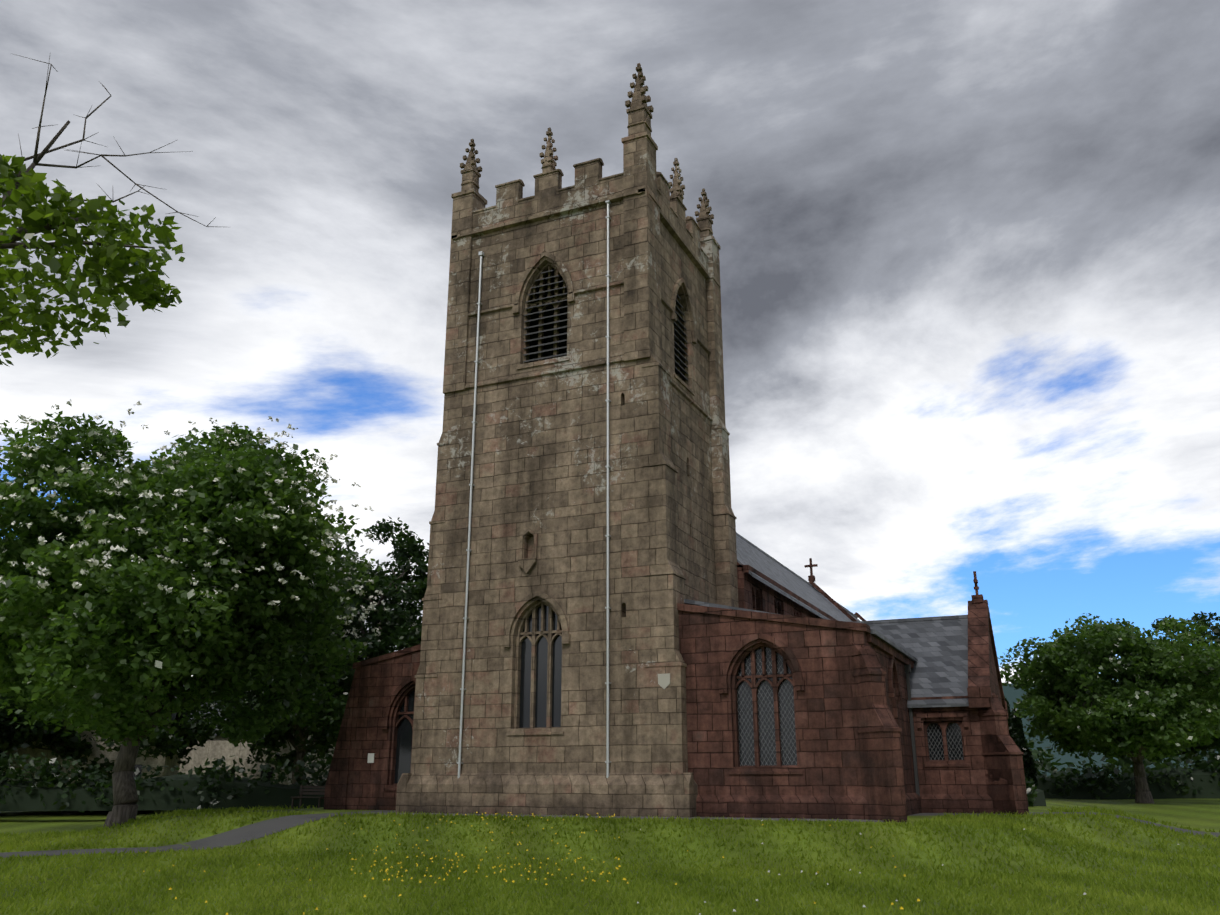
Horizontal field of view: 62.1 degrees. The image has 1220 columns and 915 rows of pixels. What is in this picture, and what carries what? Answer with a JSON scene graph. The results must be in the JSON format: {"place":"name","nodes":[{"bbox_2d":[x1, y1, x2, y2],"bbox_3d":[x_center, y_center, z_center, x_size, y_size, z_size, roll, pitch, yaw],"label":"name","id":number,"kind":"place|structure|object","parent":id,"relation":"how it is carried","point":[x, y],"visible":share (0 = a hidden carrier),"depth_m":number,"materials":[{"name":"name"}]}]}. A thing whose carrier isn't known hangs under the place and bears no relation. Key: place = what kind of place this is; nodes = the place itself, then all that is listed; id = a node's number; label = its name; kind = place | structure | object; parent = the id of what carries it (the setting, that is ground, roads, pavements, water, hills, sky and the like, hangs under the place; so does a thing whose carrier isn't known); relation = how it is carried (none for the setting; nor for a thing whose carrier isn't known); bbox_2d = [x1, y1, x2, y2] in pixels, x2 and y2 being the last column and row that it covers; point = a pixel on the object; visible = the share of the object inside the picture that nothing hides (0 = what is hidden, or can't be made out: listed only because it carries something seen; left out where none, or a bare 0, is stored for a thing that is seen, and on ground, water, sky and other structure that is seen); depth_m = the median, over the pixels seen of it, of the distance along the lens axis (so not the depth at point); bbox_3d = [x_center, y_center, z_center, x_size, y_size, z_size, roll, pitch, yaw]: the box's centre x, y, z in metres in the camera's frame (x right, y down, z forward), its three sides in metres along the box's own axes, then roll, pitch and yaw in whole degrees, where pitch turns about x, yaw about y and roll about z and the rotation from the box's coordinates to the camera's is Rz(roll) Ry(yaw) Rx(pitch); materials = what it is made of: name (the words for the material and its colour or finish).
{"place":"outdoors","nodes":[
{"label":"outdoors","id":0,"kind":"place"},
{"bbox_2d":[0,54,215,366],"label":"branch","id":1,"kind":"object","parent":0,"point":[115,259],"depth_m":7.87,"materials":[{"name":"green plant"}]},
{"bbox_2d":[0,810,395,857],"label":"path","id":2,"kind":"structure","parent":0,"point":[257,830],"depth_m":30.12,"materials":[{"name":"grey asphalt"}]},
{"bbox_2d":[395,63,738,816],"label":"church tower","id":3,"kind":"structure","parent":0,"point":[539,509],"depth_m":35.50,"materials":[{"name":"beige stone"}]},
{"bbox_2d":[457,200,610,777],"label":"tower conductor pipes","id":4,"kind":"object","parent":3,"relation":"attached to","point":[471,484],"visible":0.98,"depth_m":35.00,"materials":[{"name":"grey"}]},
{"bbox_2d":[519,268,688,727],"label":"tower windows","id":5,"kind":"structure","parent":3,"relation":"in","point":[542,645],"depth_m":34.40,"materials":[{"name":"black glass"}]},
{"bbox_2d":[658,673,669,688],"bbox_3d":[1.697,6.989,31.574,0.400,0.480,0.080,-8,-19,23],"label":"shield plaque","id":6,"kind":"object","parent":3,"relation":"attached to","point":[663,681],"visible":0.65,"depth_m":31.55,"materials":[{"name":"grey stone"}]},
{"bbox_2d":[0,799,1219,914],"bbox_3d":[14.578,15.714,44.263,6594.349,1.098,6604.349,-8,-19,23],"label":"lawn","id":7,"kind":"structure","parent":0,"point":[1203,814],"depth_m":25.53,"materials":[{"name":"green plant"}]},
{"bbox_2d":[0,655,52,749],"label":"tree","id":8,"kind":"object","parent":7,"relation":"on","point":[21,735],"depth_m":53.21,"materials":[{"name":"green plant"}]},
{"bbox_2d":[2,684,187,786],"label":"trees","id":9,"kind":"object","parent":7,"relation":"on","point":[150,761],"depth_m":58.44,"materials":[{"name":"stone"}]},
{"bbox_2d":[39,764,141,784],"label":"house window panes","id":10,"kind":"object","parent":9,"relation":"in","point":[139,767],"visible":0.04,"depth_m":58.51,"materials":[{"name":"black glass"}]},
{"bbox_2d":[0,662,242,814],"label":"tree","id":11,"kind":"object","parent":7,"relation":"on","point":[193,730],"depth_m":57.01,"materials":[{"name":"green plant"}]},
{"bbox_2d":[0,746,331,812],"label":"hedge","id":12,"kind":"object","parent":7,"relation":"on","point":[276,796],"depth_m":48.42,"materials":[{"name":"green plant"}]},
{"bbox_2d":[0,399,389,827],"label":"whitebeam tree","id":13,"kind":"object","parent":7,"relation":"on","point":[224,636],"depth_m":34.36,"materials":[{"name":"green plant"}]},
{"bbox_2d":[179,693,334,785],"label":"house","id":14,"kind":"structure","parent":7,"relation":"on","point":[217,747],"depth_m":72.96,"materials":[{"name":"stone"}]},
{"bbox_2d":[205,767,273,781],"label":"house window panes","id":15,"kind":"object","parent":14,"relation":"in","point":[268,773],"visible":0.14,"depth_m":71.87,"materials":[{"name":"black glass"}]},
{"bbox_2d":[203,603,406,783],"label":"tree","id":16,"kind":"object","parent":7,"relation":"on","point":[271,738],"depth_m":65.17,"materials":[{"name":"green plant"}]},
{"bbox_2d":[291,785,324,807],"bbox_3d":[-12.579,14.259,42.505,1.600,1.000,0.550,-8,-19,23],"label":"park bench","id":17,"kind":"object","parent":7,"relation":"on","point":[301,793],"visible":0.65,"depth_m":42.76,"materials":[{"name":"brown wood"}]},
{"bbox_2d":[252,517,428,745],"bbox_3d":[-14.197,11.946,60.883,12.876,16.954,14.513,-8,-19,23],"label":"tree","id":18,"kind":"object","parent":7,"relation":"on","point":[405,636],"depth_m":59.22,"materials":[{"name":"green plant"}]},
{"bbox_2d":[367,812,883,821],"bbox_3d":[-0.185,11.089,30.808,16.750,0.340,1.300,-8,-19,23],"label":"drain apron","id":19,"kind":"object","parent":7,"relation":"on","point":[849,820],"visible":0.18,"depth_m":29.70,"materials":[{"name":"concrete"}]},
{"bbox_2d":[143,812,1178,914],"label":"wildflowers","id":20,"kind":"object","parent":7,"relation":"on","point":[170,888],"visible":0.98,"depth_m":21.59,"materials":[{"name":"yellow plant"}]},
{"bbox_2d":[323,558,1028,821],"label":"church walls","id":21,"kind":"structure","parent":7,"relation":"on","point":[853,734],"depth_m":31.41,"materials":[{"name":"red stone"}]},
{"bbox_2d":[394,603,963,783],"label":"church windows","id":22,"kind":"structure","parent":21,"relation":"in","point":[766,724],"depth_m":31.03,"materials":[{"name":"grey glass"}]},
{"bbox_2d":[684,532,968,795],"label":"church slate roofs","id":23,"kind":"structure","parent":21,"relation":"attached to","point":[935,649],"depth_m":38.51,"materials":[{"name":"grey stone"}]},
{"bbox_2d":[1004,696,1027,776],"bbox_3d":[22.579,16.507,57.473,1.782,5.937,1.705,-8,-19,23],"label":"cypress","id":24,"kind":"object","parent":7,"relation":"on","point":[1012,734],"visible":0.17,"depth_m":57.53,"materials":[{"name":"green plant"}]},
{"bbox_2d":[1010,707,1038,785],"bbox_3d":[23.851,17.285,58.945,1.708,5.343,1.719,-8,-19,23],"label":"cypress","id":25,"kind":"object","parent":7,"relation":"on","point":[1028,760],"visible":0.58,"depth_m":58.77,"materials":[{"name":"green plant"}]},
{"bbox_2d":[1025,777,1045,806],"bbox_3d":[17.563,14.549,43.863,2.201,1.638,5.284,-8,-19,23],"label":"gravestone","id":26,"kind":"object","parent":7,"relation":"on","point":[1030,786],"depth_m":44.11,"materials":[{"name":"grey stone"}]},
{"bbox_2d":[997,613,1219,803],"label":"whitebeam tree","id":27,"kind":"object","parent":7,"relation":"on","point":[1142,662],"depth_m":51.75,"materials":[{"name":"green plant"}]},
{"bbox_2d":[1024,725,1219,778],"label":"wood belt","id":28,"kind":"object","parent":7,"relation":"on","point":[1123,761],"visible":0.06,"depth_m":121.87,"materials":[{"name":"green plant"}]},
{"bbox_2d":[1031,747,1219,799],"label":"hedge","id":29,"kind":"object","parent":7,"relation":"on","point":[1082,790],"depth_m":60.70,"materials":[{"name":"green plant"}]},
{"bbox_2d":[1113,611,1219,762],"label":"tree","id":30,"kind":"object","parent":7,"relation":"on","point":[1215,629],"depth_m":67.48,"materials":[{"name":"green plant"}]},
{"bbox_2d":[0,0,1219,682],"label":"sky","id":31,"kind":"structure","parent":0,"point":[969,254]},
{"bbox_2d":[908,812,1219,836],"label":"path","id":32,"kind":"structure","parent":0,"point":[1217,834],"depth_m":34.87,"materials":[{"name":"grey asphalt"}]},
{"bbox_2d":[1003,681,1217,777],"bbox_3d":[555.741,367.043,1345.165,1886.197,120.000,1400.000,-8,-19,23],"label":"distant hills","id":33,"kind":"structure","parent":0,"point":[1011,694],"depth_m":767.62,"materials":[{"name":"grey plant"}]}
]}

